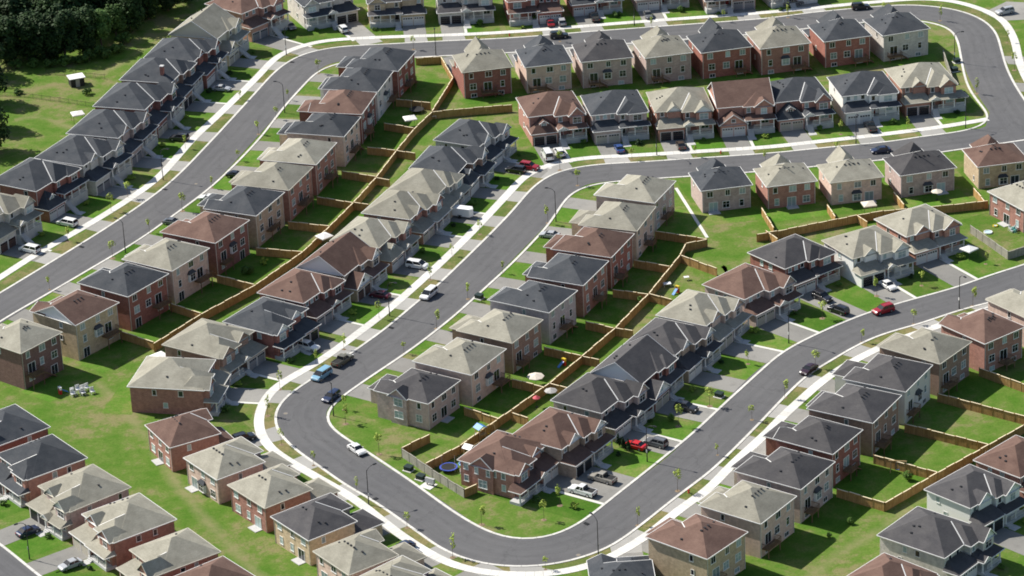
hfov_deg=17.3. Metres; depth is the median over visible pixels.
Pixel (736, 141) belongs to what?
driveway
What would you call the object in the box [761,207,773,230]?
fence
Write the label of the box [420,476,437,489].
community mailbox
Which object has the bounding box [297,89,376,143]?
house
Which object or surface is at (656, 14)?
driveway
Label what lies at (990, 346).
window
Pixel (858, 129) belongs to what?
driveway
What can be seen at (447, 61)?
driveway
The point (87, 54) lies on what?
shrub
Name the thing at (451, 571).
lawn
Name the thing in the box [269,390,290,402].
driveway apron
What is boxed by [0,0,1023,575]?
ground
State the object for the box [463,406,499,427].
fence
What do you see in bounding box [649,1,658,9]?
garage door
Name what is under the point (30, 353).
house
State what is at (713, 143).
lawn
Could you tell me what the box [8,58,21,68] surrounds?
shrub
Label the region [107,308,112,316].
window
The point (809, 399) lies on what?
lawn
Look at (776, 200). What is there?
window
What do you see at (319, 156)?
house
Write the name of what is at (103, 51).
shrub
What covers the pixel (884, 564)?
house
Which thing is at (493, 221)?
driveway apron
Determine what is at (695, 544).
house
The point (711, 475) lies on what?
driveway apron
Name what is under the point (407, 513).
young tree
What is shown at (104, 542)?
window
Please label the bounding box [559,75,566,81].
window
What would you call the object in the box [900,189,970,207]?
lawn
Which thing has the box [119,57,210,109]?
house
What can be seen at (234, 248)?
window
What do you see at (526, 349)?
window
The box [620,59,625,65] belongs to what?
window
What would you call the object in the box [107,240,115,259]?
young tree
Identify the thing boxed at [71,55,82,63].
shrub
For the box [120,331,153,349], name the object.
fence
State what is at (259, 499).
house
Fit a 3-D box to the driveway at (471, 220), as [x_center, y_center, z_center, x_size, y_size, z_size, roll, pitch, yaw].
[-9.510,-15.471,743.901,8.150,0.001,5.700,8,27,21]
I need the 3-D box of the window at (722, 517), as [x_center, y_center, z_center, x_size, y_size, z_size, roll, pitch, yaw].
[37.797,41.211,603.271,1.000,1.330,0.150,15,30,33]
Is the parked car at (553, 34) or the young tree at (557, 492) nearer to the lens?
the young tree at (557, 492)
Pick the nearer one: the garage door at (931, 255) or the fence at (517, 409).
the fence at (517, 409)
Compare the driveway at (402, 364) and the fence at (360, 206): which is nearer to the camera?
the driveway at (402, 364)
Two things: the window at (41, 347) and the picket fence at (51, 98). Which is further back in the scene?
the picket fence at (51, 98)
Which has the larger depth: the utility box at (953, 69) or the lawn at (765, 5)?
the lawn at (765, 5)
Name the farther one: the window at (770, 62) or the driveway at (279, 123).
the window at (770, 62)
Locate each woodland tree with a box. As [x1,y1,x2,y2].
[0,0,32,19]
[0,9,42,59]
[0,12,20,63]
[0,43,4,58]
[0,62,7,92]
[0,106,11,146]
[15,0,53,18]
[30,12,58,58]
[36,0,76,17]
[46,3,84,57]
[67,3,97,51]
[69,0,93,10]
[80,0,117,9]
[91,8,112,46]
[104,3,126,35]
[116,0,144,31]
[136,0,159,19]
[158,0,180,11]
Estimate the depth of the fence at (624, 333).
685.43 m
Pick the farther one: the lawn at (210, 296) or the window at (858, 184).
the window at (858, 184)
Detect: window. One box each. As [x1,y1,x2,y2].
[16,477,22,486]
[25,351,29,358]
[26,205,32,213]
[39,343,45,352]
[40,356,44,365]
[51,337,56,345]
[51,349,57,358]
[52,471,57,478]
[57,509,64,519]
[67,466,71,473]
[71,172,77,181]
[80,322,85,330]
[83,334,87,342]
[95,315,100,322]
[96,327,103,336]
[102,539,106,548]
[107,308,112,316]
[117,147,122,155]
[132,293,137,301]
[134,304,139,314]
[136,534,141,542]
[145,298,151,307]
[151,442,155,453]
[153,528,157,536]
[158,279,162,287]
[166,456,169,466]
[178,391,183,397]
[188,260,193,268]
[189,463,193,471]
[190,272,196,281]
[198,483,203,493]
[210,477,214,485]
[210,488,215,499]
[226,355,231,363]
[232,244,237,253]
[234,490,238,499]
[235,503,241,513]
[240,237,244,246]
[257,505,261,513]
[260,223,263,232]
[276,4,281,11]
[277,522,281,530]
[280,331,286,341]
[280,503,284,509]
[290,530,294,539]
[290,542,293,551]
[301,537,305,546]
[308,6,316,12]
[321,536,325,543]
[331,565,336,574]
[335,285,341,294]
[373,257,378,266]
[374,5,380,10]
[393,398,402,407]
[394,410,403,419]
[416,414,422,422]
[432,412,436,422]
[437,202,441,210]
[441,392,446,401]
[451,386,455,394]
[451,398,455,408]
[463,462,468,470]
[464,474,468,481]
[470,83,476,90]
[474,372,478,380]
[474,467,478,474]
[475,383,480,392]
[478,479,487,489]
[481,0,489,5]
[485,71,491,76]
[486,470,489,477]
[488,376,492,385]
[496,355,500,363]
[500,69,505,75]
[500,80,504,86]
[501,473,505,480]
[501,484,505,491]
[513,2,521,8]
[514,340,518,348]
[521,471,527,481]
[524,344,529,354]
[531,68,535,73]
[534,337,538,347]
[545,77,551,83]
[546,66,553,72]
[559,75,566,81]
[561,65,566,70]
[573,117,581,123]
[587,63,593,68]
[598,428,601,437]
[604,72,611,78]
[606,61,610,66]
[619,70,626,76]
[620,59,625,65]
[633,114,641,120]
[639,393,644,403]
[650,59,655,64]
[665,67,671,73]
[669,363,673,373]
[680,55,686,60]
[680,65,684,72]
[689,554,693,562]
[699,113,708,119]
[707,53,712,59]
[707,191,713,197]
[707,335,711,345]
[708,63,715,70]
[711,555,715,564]
[720,514,724,521]
[722,200,729,208]
[723,61,729,68]
[723,559,729,571]
[725,51,730,56]
[725,189,729,195]
[725,546,729,555]
[734,566,739,573]
[735,551,741,562]
[736,538,741,547]
[739,187,745,193]
[739,199,743,205]
[740,49,745,54]
[761,107,766,113]
[768,60,772,66]
[773,187,777,193]
[774,198,779,205]
[774,523,779,535]
[775,510,780,520]
[782,58,789,65]
[783,47,789,53]
[785,285,791,294]
[786,503,790,511]
[786,516,789,526]
[789,185,796,191]
[798,45,803,51]
[803,195,809,202]
[804,183,809,189]
[815,476,819,485]
[816,490,821,500]
[819,102,827,109]
[823,256,830,265]
[824,481,828,492]
[829,42,834,48]
[830,52,836,59]
[837,183,841,189]
[838,194,843,201]
[844,50,850,57]
[844,419,848,425]
[846,40,850,45]
[852,448,857,459]
[853,193,860,200]
[854,181,861,187]
[859,38,864,44]
[870,179,875,185]
[883,95,892,101]
[888,36,893,41]
[892,414,895,424]
[898,250,906,258]
[902,44,908,50]
[906,176,912,182]
[909,187,913,193]
[914,550,919,557]
[918,31,923,37]
[924,185,931,192]
[926,173,931,179]
[942,170,948,177]
[944,87,952,93]
[949,228,955,235]
[951,366,956,375]
[961,359,965,369]
[983,167,989,173]
[985,178,989,185]
[985,538,991,549]
[988,342,993,350]
[989,353,994,362]
[999,177,1007,184]
[1001,165,1006,171]
[1002,336,1006,344]
[1010,491,1015,501]
[1012,343,1017,352]
[1013,331,1018,339]
[1016,163,1021,169]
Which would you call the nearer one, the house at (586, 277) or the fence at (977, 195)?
the house at (586, 277)
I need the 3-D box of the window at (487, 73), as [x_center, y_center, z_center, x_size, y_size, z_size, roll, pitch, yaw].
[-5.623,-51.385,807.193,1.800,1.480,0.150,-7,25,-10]
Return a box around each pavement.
[0,0,1023,279]
[254,118,989,575]
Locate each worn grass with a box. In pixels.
[11,112,77,131]
[84,378,279,575]
[86,47,151,77]
[687,238,782,278]
[786,490,926,575]
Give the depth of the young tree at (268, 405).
659.87 m
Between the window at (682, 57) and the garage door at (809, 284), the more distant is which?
the window at (682, 57)
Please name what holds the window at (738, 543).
in the house at (695, 544)
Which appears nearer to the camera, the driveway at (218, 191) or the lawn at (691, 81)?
the driveway at (218, 191)
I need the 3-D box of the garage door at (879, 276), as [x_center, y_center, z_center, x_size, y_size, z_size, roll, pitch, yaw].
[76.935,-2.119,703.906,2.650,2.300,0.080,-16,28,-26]
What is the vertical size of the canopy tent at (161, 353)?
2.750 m
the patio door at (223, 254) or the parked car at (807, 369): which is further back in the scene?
the patio door at (223, 254)
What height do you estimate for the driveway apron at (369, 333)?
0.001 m
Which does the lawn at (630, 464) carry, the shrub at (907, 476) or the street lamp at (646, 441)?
the street lamp at (646, 441)
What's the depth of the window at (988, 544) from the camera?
594.32 m
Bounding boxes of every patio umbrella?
[527,372,543,384]
[533,395,539,407]
[544,388,556,399]
[931,189,942,199]
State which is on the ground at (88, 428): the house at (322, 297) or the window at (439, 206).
the house at (322, 297)
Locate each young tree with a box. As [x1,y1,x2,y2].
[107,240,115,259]
[178,192,185,211]
[264,395,270,416]
[276,370,281,390]
[277,428,283,445]
[343,404,348,424]
[374,432,381,455]
[403,512,409,528]
[427,262,432,280]
[434,309,439,329]
[449,532,455,558]
[478,505,484,525]
[539,499,546,520]
[544,205,548,223]
[555,484,562,506]
[556,151,562,170]
[574,170,579,185]
[635,506,639,525]
[673,468,681,491]
[675,404,683,427]
[705,387,714,407]
[783,379,788,398]
[811,349,820,358]
[818,300,826,319]
[873,277,878,296]
[918,271,924,285]
[971,286,976,305]
[1011,52,1017,70]
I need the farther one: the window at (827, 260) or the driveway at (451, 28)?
the driveway at (451, 28)
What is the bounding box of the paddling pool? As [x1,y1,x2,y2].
[984,230,991,234]
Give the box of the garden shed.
[66,73,85,87]
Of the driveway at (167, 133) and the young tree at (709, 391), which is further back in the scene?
the driveway at (167, 133)
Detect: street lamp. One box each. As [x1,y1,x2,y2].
[14,523,29,559]
[114,217,125,252]
[160,148,168,179]
[319,379,333,415]
[366,463,376,504]
[387,282,396,315]
[545,187,556,221]
[589,512,598,554]
[646,425,656,461]
[788,309,797,342]
[958,276,966,308]
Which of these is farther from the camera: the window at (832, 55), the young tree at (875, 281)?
the window at (832, 55)
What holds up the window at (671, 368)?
in the house at (648, 361)
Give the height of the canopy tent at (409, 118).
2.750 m
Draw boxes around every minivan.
[18,243,40,253]
[56,216,78,227]
[310,365,332,381]
[405,257,429,269]
[419,284,438,300]
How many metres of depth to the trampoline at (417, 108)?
801.49 m
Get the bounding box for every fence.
[2,92,94,107]
[45,69,104,77]
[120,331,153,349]
[153,252,302,351]
[169,303,200,317]
[216,274,254,289]
[255,247,303,259]
[288,221,328,232]
[303,177,375,258]
[316,196,353,210]
[341,170,375,182]
[354,202,368,210]
[367,146,395,156]
[376,112,432,184]
[376,177,389,186]
[384,123,413,133]
[396,99,430,109]
[397,150,415,160]
[401,434,429,452]
[401,448,464,497]
[416,56,440,64]
[425,446,460,468]
[432,56,452,111]
[432,105,512,118]
[460,383,549,453]
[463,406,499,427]
[464,483,477,497]
[512,379,544,394]
[512,413,527,424]
[544,347,580,361]
[549,382,566,393]
[550,293,648,384]
[581,355,599,366]
[585,321,613,333]
[612,289,648,301]
[616,328,632,338]
[633,259,669,272]
[649,239,706,294]
[649,293,671,305]
[655,230,707,246]
[680,254,716,275]
[756,210,882,241]
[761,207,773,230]
[765,230,777,242]
[827,204,835,218]
[836,488,884,511]
[856,214,866,227]
[873,454,937,480]
[883,201,987,215]
[884,425,1023,510]
[893,191,903,208]
[904,423,986,449]
[937,393,1023,424]
[943,50,951,75]
[970,225,1007,259]
[973,187,984,208]
[979,367,1023,391]
[1008,247,1023,259]
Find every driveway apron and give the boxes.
[35,252,61,263]
[87,220,112,231]
[131,192,154,202]
[170,161,188,170]
[196,132,217,141]
[225,105,242,113]
[248,83,262,91]
[266,426,282,441]
[268,61,285,69]
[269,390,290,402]
[291,371,314,383]
[294,456,317,468]
[296,48,317,54]
[333,345,356,356]
[337,484,359,500]
[356,39,382,44]
[356,328,380,340]
[385,514,406,528]
[396,298,418,309]
[405,37,427,42]
[427,546,456,563]
[429,268,450,280]
[443,36,465,40]
[460,239,481,250]
[474,563,503,575]
[484,216,504,226]
[506,191,526,201]
[510,566,541,571]
[541,171,558,177]
[542,29,564,34]
[547,163,571,171]
[580,26,603,31]
[604,157,629,162]
[610,541,641,552]
[620,530,643,541]
[644,21,667,26]
[661,497,685,512]
[666,154,692,158]
[703,466,733,480]
[729,150,754,154]
[736,435,765,451]
[737,14,760,19]
[767,404,787,417]
[791,144,817,149]
[798,375,820,387]
[802,8,825,12]
[843,345,870,356]
[858,136,883,143]
[912,320,938,328]
[919,128,945,135]
[972,304,987,309]
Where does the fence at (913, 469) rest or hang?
on the ground at (88, 428)
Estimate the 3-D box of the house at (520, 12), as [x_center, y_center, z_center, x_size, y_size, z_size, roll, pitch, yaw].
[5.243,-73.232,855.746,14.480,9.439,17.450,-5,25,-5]
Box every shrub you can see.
[0,499,6,504]
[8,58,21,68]
[26,58,37,66]
[43,59,56,66]
[44,532,51,538]
[57,54,71,65]
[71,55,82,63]
[81,48,96,62]
[82,88,91,94]
[94,44,111,58]
[110,43,124,52]
[114,30,130,43]
[127,174,135,178]
[220,405,229,411]
[241,266,253,273]
[259,256,267,264]
[286,356,295,362]
[348,308,356,314]
[470,199,477,204]
[531,495,539,502]
[570,501,578,508]
[616,433,620,445]
[620,436,625,447]
[626,438,630,449]
[636,139,642,144]
[667,413,674,420]
[748,326,759,332]
[847,517,853,523]
[889,118,896,123]
[903,470,912,479]
[955,252,965,257]
[998,563,1004,568]
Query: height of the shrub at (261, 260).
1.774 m
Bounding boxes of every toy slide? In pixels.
[58,386,67,394]
[557,357,565,367]
[672,285,679,294]
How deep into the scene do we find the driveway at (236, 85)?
824.03 m
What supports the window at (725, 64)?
in the house at (716, 48)
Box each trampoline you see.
[409,102,423,111]
[439,455,457,473]
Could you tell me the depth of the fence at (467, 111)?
798.37 m
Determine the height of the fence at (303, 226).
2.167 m
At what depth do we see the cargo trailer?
743.38 m
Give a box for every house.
[0,157,88,221]
[0,193,43,253]
[0,318,63,389]
[0,404,50,451]
[0,434,87,507]
[25,464,131,540]
[29,289,122,360]
[34,134,132,195]
[66,109,162,166]
[68,493,176,571]
[77,262,171,330]
[92,82,190,137]
[116,528,220,575]
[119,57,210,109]
[121,238,219,304]
[127,356,239,415]
[143,37,236,88]
[144,408,233,471]
[159,211,249,275]
[161,318,267,384]
[168,3,256,65]
[175,556,254,575]
[183,436,292,503]
[197,185,284,247]
[205,0,290,41]
[222,296,321,361]
[227,463,340,532]
[229,162,313,221]
[257,138,338,195]
[257,268,353,328]
[270,493,384,565]
[277,113,363,166]
[287,0,359,30]
[295,231,389,301]
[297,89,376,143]
[312,529,426,575]
[318,67,399,120]
[329,216,420,273]
[336,47,417,98]
[360,555,450,575]
[361,189,451,244]
[366,0,426,30]
[367,368,460,429]
[387,168,471,218]
[408,145,497,195]
[412,337,511,406]
[433,119,518,170]
[436,0,495,28]
[449,36,512,98]
[449,309,542,373]
[457,430,559,506]
[487,280,577,344]
[503,0,563,28]
[512,407,615,478]
[513,34,572,94]
[516,91,589,149]
[522,253,608,316]
[543,226,634,288]
[550,372,657,441]
[564,0,623,18]
[569,30,633,89]
[569,201,656,259]
[580,90,650,146]
[586,553,654,575]
[590,334,686,412]
[594,174,675,229]
[623,317,723,382]
[628,26,692,85]
[631,0,688,13]
[645,513,747,575]
[646,87,715,144]
[655,289,752,352]
[684,17,752,78]
[688,158,752,214]
[697,480,796,558]
[698,0,755,13]
[702,263,803,326]
[707,77,776,139]
[731,447,835,523]
[744,16,812,74]
[747,234,842,293]
[753,153,817,209]
[763,0,817,8]
[763,415,862,486]
[770,77,835,135]
[802,10,873,67]
[806,383,901,456]
[816,145,883,204]
[821,225,916,287]
[827,71,901,126]
[832,353,932,424]
[847,552,939,575]
[861,3,930,62]
[874,204,967,265]
[876,327,971,395]
[876,506,1004,575]
[882,141,956,197]
[884,62,968,119]
[924,464,1023,531]
[938,308,1023,371]
[962,134,1023,188]
[973,435,1023,497]
[985,288,1023,346]
[987,181,1023,232]
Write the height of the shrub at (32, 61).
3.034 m
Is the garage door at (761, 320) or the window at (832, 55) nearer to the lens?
the garage door at (761, 320)
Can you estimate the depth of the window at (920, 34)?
818.90 m
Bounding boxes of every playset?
[458,442,479,465]
[473,423,495,440]
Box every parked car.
[15,525,40,537]
[57,557,83,571]
[162,217,178,224]
[169,132,189,141]
[198,193,210,200]
[212,84,231,91]
[225,170,239,177]
[232,431,256,440]
[288,21,296,29]
[297,339,320,352]
[321,388,340,402]
[336,24,348,33]
[347,442,366,455]
[369,290,391,299]
[396,540,415,546]
[505,164,526,174]
[519,160,539,170]
[539,230,560,237]
[546,19,554,26]
[549,30,568,38]
[553,147,564,157]
[557,17,565,26]
[614,144,624,153]
[626,440,647,450]
[643,10,652,18]
[643,436,668,448]
[674,399,698,413]
[675,141,685,149]
[799,363,818,375]
[811,288,832,302]
[827,303,849,315]
[851,1,870,10]
[870,145,891,153]
[871,301,894,315]
[878,279,897,290]
[995,5,1014,15]
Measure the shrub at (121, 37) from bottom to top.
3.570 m
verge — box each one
[0,1,1023,291]
[264,133,974,570]
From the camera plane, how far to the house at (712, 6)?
854.72 m
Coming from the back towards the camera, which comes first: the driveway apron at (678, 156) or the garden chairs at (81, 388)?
the driveway apron at (678, 156)
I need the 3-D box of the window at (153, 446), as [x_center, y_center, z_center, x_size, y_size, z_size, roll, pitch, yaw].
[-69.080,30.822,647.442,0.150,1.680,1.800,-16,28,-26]
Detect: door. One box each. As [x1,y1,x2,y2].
[0,240,8,253]
[8,235,16,248]
[28,360,35,372]
[30,508,38,522]
[38,513,44,525]
[49,208,57,221]
[51,363,58,373]
[57,204,64,216]
[73,537,80,550]
[76,79,79,86]
[80,542,88,555]
[83,345,90,357]
[97,182,103,194]
[103,177,110,190]
[104,321,111,333]
[132,153,136,165]
[135,316,141,327]
[137,149,141,160]
[155,292,161,303]
[158,125,162,136]
[158,449,163,462]
[163,120,167,132]
[178,290,184,301]
[184,98,188,109]
[188,94,192,104]
[191,475,197,488]
[197,266,202,277]
[207,76,211,86]
[211,72,215,82]
[221,249,226,260]
[229,54,234,65]
[234,50,238,60]
[239,248,244,259]
[249,356,256,369]
[252,30,259,41]
[254,515,261,528]
[257,350,264,364]
[260,27,267,37]
[268,216,272,227]
[298,547,304,560]
[299,190,302,201]
[310,328,318,340]
[317,315,324,328]
[324,165,327,175]
[325,310,332,323]
[337,15,346,23]
[347,13,356,22]
[350,138,353,147]
[358,287,364,301]
[364,282,370,295]
[392,258,397,271]
[398,254,403,267]
[402,17,412,25]
[414,16,423,24]
[423,230,428,243]
[429,225,433,238]
[440,16,450,24]
[441,404,446,417]
[451,15,461,23]
[470,183,474,195]
[475,178,478,191]
[484,81,491,90]
[492,157,496,167]
[493,368,499,381]
[497,153,502,165]
[516,349,521,360]
[533,78,540,86]
[534,136,544,145]
[539,15,549,23]
[545,470,550,483]
[546,134,556,144]
[551,14,560,22]
[551,464,557,478]
[560,314,564,326]
[574,7,583,16]
[576,462,583,477]
[584,456,591,471]
[585,6,594,14]
[589,73,597,81]
[593,285,596,295]
[596,134,607,144]
[608,133,619,142]
[614,263,617,274]
[616,426,622,441]
[623,420,630,434]
[638,2,647,10]
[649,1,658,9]
[652,68,660,77]
[656,396,661,411]
[660,131,671,140]
[662,203,665,215]
[662,390,668,404]
[672,130,683,139]
[689,367,694,381]
[695,361,701,375]
[709,202,717,211]
[712,565,719,575]
[720,338,725,352]
[722,127,732,136]
[726,332,732,346]
[733,1,743,9]
[734,126,744,135]
[735,60,742,68]
[744,0,753,8]
[757,313,765,326]
[765,530,770,544]
[766,309,774,322]
[780,121,791,131]
[787,196,795,205]
[792,120,802,129]
[793,56,800,64]
[796,283,805,293]
[805,495,810,509]
[806,279,815,292]
[807,0,816,3]
[843,455,848,468]
[848,115,858,124]
[855,49,862,57]
[859,114,870,123]
[863,275,872,286]
[865,191,873,200]
[874,271,884,283]
[875,429,880,443]
[890,45,897,54]
[907,106,917,115]
[908,398,912,411]
[916,252,926,264]
[918,105,928,114]
[927,249,936,261]
[937,182,944,190]
[943,371,948,384]
[968,565,976,575]
[986,522,993,529]
[994,516,1003,531]
[1000,348,1006,359]
[1003,213,1009,223]
[1010,175,1018,183]
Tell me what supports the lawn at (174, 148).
on the ground at (88, 428)
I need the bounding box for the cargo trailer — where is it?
[452,204,477,218]
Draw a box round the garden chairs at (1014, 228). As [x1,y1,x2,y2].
[1008,225,1017,232]
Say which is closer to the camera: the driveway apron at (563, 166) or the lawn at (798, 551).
the lawn at (798, 551)
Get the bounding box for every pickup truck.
[331,353,353,367]
[567,483,597,497]
[587,470,617,484]
[589,12,599,21]
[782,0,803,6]
[863,121,877,132]
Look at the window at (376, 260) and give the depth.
714.09 m
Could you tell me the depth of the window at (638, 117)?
779.50 m
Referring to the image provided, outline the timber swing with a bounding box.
[889,460,906,472]
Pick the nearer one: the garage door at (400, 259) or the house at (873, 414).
the house at (873, 414)
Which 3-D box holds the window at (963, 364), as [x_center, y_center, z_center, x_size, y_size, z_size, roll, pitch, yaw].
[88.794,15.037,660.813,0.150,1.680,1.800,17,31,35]
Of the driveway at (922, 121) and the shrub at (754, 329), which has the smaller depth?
the shrub at (754, 329)
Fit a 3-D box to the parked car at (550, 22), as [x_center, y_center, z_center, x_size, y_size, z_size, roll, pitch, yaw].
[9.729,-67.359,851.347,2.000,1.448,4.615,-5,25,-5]
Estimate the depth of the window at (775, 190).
739.91 m
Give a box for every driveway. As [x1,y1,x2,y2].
[0,518,44,545]
[2,244,48,260]
[8,309,33,321]
[26,546,87,574]
[51,213,96,228]
[53,282,80,295]
[92,259,122,269]
[97,186,136,199]
[133,157,169,169]
[134,234,162,245]
[159,129,195,138]
[173,211,198,219]
[185,102,224,112]
[203,189,229,194]
[208,80,247,89]
[224,387,268,401]
[230,165,257,170]
[231,58,267,68]
[249,432,261,446]
[251,141,279,150]
[251,360,299,378]
[254,35,309,53]
[269,119,299,127]
[288,95,320,104]
[309,73,338,81]
[313,338,338,353]
[319,319,360,336]
[338,21,374,40]
[347,384,370,400]
[359,291,397,306]
[382,526,390,535]
[386,357,415,372]
[393,263,429,276]
[403,24,425,34]
[424,557,437,567]
[425,234,460,247]
[426,329,452,344]
[440,23,463,36]
[443,56,452,72]
[450,213,483,223]
[456,571,478,575]
[459,302,489,316]
[471,187,505,199]
[488,277,524,288]
[494,162,547,177]
[508,53,516,67]
[516,251,545,263]
[534,143,568,164]
[540,23,561,27]
[545,226,571,234]
[545,474,618,502]
[562,197,596,210]
[574,15,599,24]
[576,466,634,490]
[597,142,625,158]
[618,552,642,556]
[621,430,679,454]
[638,9,663,22]
[642,539,648,553]
[657,400,714,421]
[660,139,688,151]
[678,503,700,517]
[689,371,745,391]
[720,472,733,486]
[721,342,780,362]
[722,135,750,147]
[733,8,756,12]
[753,442,765,454]
[758,318,815,341]
[781,129,811,142]
[785,408,808,422]
[796,3,819,7]
[800,291,866,319]
[818,379,834,392]
[847,124,877,135]
[863,283,912,303]
[863,351,879,361]
[908,114,938,127]
[916,259,974,286]
[985,1,1023,19]
[994,527,1023,554]
[1004,56,1023,63]
[1016,83,1023,91]
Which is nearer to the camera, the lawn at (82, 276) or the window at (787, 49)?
the lawn at (82, 276)
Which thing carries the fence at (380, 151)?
on the ground at (88, 428)
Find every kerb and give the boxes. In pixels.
[0,5,1023,292]
[0,21,987,321]
[0,543,40,575]
[274,136,987,566]
[327,139,1023,538]
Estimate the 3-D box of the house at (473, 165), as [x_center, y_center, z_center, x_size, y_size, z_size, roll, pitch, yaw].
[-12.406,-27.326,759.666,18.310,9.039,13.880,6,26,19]
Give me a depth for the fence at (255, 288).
708.39 m
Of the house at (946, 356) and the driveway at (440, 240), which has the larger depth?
the driveway at (440, 240)
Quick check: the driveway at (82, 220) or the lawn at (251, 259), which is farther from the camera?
the driveway at (82, 220)
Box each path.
[194,101,225,103]
[240,401,258,403]
[260,375,280,380]
[269,35,311,46]
[335,319,363,325]
[554,490,602,503]
[558,143,569,158]
[633,429,681,441]
[671,399,717,409]
[675,188,707,237]
[735,341,782,351]
[776,318,818,332]
[897,286,915,297]
[940,259,977,278]
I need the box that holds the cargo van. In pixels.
[541,147,553,161]
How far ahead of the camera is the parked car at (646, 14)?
852.70 m
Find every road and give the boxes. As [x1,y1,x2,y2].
[0,6,1023,323]
[0,546,36,575]
[277,126,1023,564]
[982,113,1011,142]
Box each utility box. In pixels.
[402,463,414,472]
[414,472,425,481]
[473,292,484,300]
[713,390,725,398]
[950,66,959,72]
[952,57,961,63]
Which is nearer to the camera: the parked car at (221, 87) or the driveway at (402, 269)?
the driveway at (402, 269)
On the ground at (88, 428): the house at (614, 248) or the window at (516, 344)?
the house at (614, 248)
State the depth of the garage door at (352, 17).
859.46 m
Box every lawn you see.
[0,499,28,518]
[2,320,12,324]
[5,534,72,559]
[21,367,95,401]
[24,230,65,249]
[30,293,62,305]
[43,562,117,575]
[67,196,118,217]
[70,269,96,283]
[75,339,148,372]
[102,379,132,414]
[113,244,139,258]
[117,171,155,188]
[128,310,192,341]
[146,142,183,157]
[151,224,168,236]
[173,114,211,130]
[176,281,241,312]
[185,199,200,213]
[193,89,236,102]
[212,403,257,420]
[213,175,232,189]
[215,252,283,282]
[220,68,257,80]
[222,421,253,435]
[230,375,278,388]
[240,47,281,59]
[240,150,263,162]
[259,128,279,141]
[259,223,314,249]
[266,352,322,368]
[275,29,328,45]
[278,105,300,117]
[292,197,343,224]
[295,22,349,44]
[298,82,321,94]
[315,172,365,200]
[329,396,397,424]
[334,304,380,323]
[343,146,394,170]
[361,123,409,146]
[364,369,402,384]
[365,19,402,38]
[377,100,418,123]
[379,276,414,293]
[391,165,410,185]
[399,78,447,101]
[408,341,444,354]
[411,248,445,265]
[425,405,494,441]
[429,563,461,575]
[435,461,460,485]
[443,221,473,235]
[445,313,465,325]
[460,92,518,104]
[465,197,496,212]
[467,11,499,32]
[470,381,533,416]
[472,288,498,303]
[484,174,519,189]
[488,491,601,520]
[501,262,531,278]
[503,17,532,30]
[510,149,543,165]
[511,117,518,123]
[511,350,572,384]
[523,88,579,95]
[526,237,550,252]
[528,402,553,421]
[546,321,605,354]
[553,208,578,222]
[558,130,600,157]
[578,83,639,93]
[580,291,638,325]
[581,569,587,575]
[595,448,657,476]
[600,5,631,22]
[609,266,663,293]
[621,129,660,153]
[632,414,698,439]
[638,238,684,265]
[642,78,699,89]
[656,209,708,235]
[660,0,698,17]
[669,383,732,407]
[675,177,695,202]
[685,126,723,149]
[696,4,727,15]
[698,72,757,84]
[702,355,763,379]
[703,206,762,225]
[733,326,794,350]
[735,565,775,575]
[746,173,759,198]
[747,127,784,145]
[757,68,817,79]
[757,529,835,572]
[759,0,790,10]
[763,202,828,221]
[787,306,842,331]
[797,494,870,537]
[800,391,819,406]
[804,121,845,139]
[809,167,823,194]
[821,61,878,73]
[825,276,884,311]
[826,198,893,217]
[833,462,900,497]
[869,427,935,464]
[873,160,890,187]
[878,111,910,131]
[879,54,937,67]
[896,271,944,296]
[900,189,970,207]
[901,397,965,432]
[936,373,1002,403]
[938,251,1004,277]
[939,111,970,124]
[943,150,968,178]
[961,212,1023,242]
[976,186,1002,200]
[990,356,1023,388]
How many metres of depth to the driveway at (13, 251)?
736.81 m
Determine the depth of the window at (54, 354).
680.22 m
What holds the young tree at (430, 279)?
on the verge at (458, 257)
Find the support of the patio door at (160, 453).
in the house at (174, 440)
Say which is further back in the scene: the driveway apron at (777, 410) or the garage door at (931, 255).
the garage door at (931, 255)
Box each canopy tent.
[70,110,84,120]
[149,351,165,356]
[315,232,333,244]
[402,115,416,124]
[861,200,876,213]
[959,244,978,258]
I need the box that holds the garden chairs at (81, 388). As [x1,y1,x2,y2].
[70,382,94,396]
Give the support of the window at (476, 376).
in the house at (477, 369)
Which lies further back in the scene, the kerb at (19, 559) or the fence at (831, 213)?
the fence at (831, 213)
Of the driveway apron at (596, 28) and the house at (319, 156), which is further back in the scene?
the driveway apron at (596, 28)
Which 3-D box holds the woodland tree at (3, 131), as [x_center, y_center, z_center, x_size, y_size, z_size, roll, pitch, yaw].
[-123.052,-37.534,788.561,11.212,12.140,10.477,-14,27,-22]
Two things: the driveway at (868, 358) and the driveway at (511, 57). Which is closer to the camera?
the driveway at (868, 358)

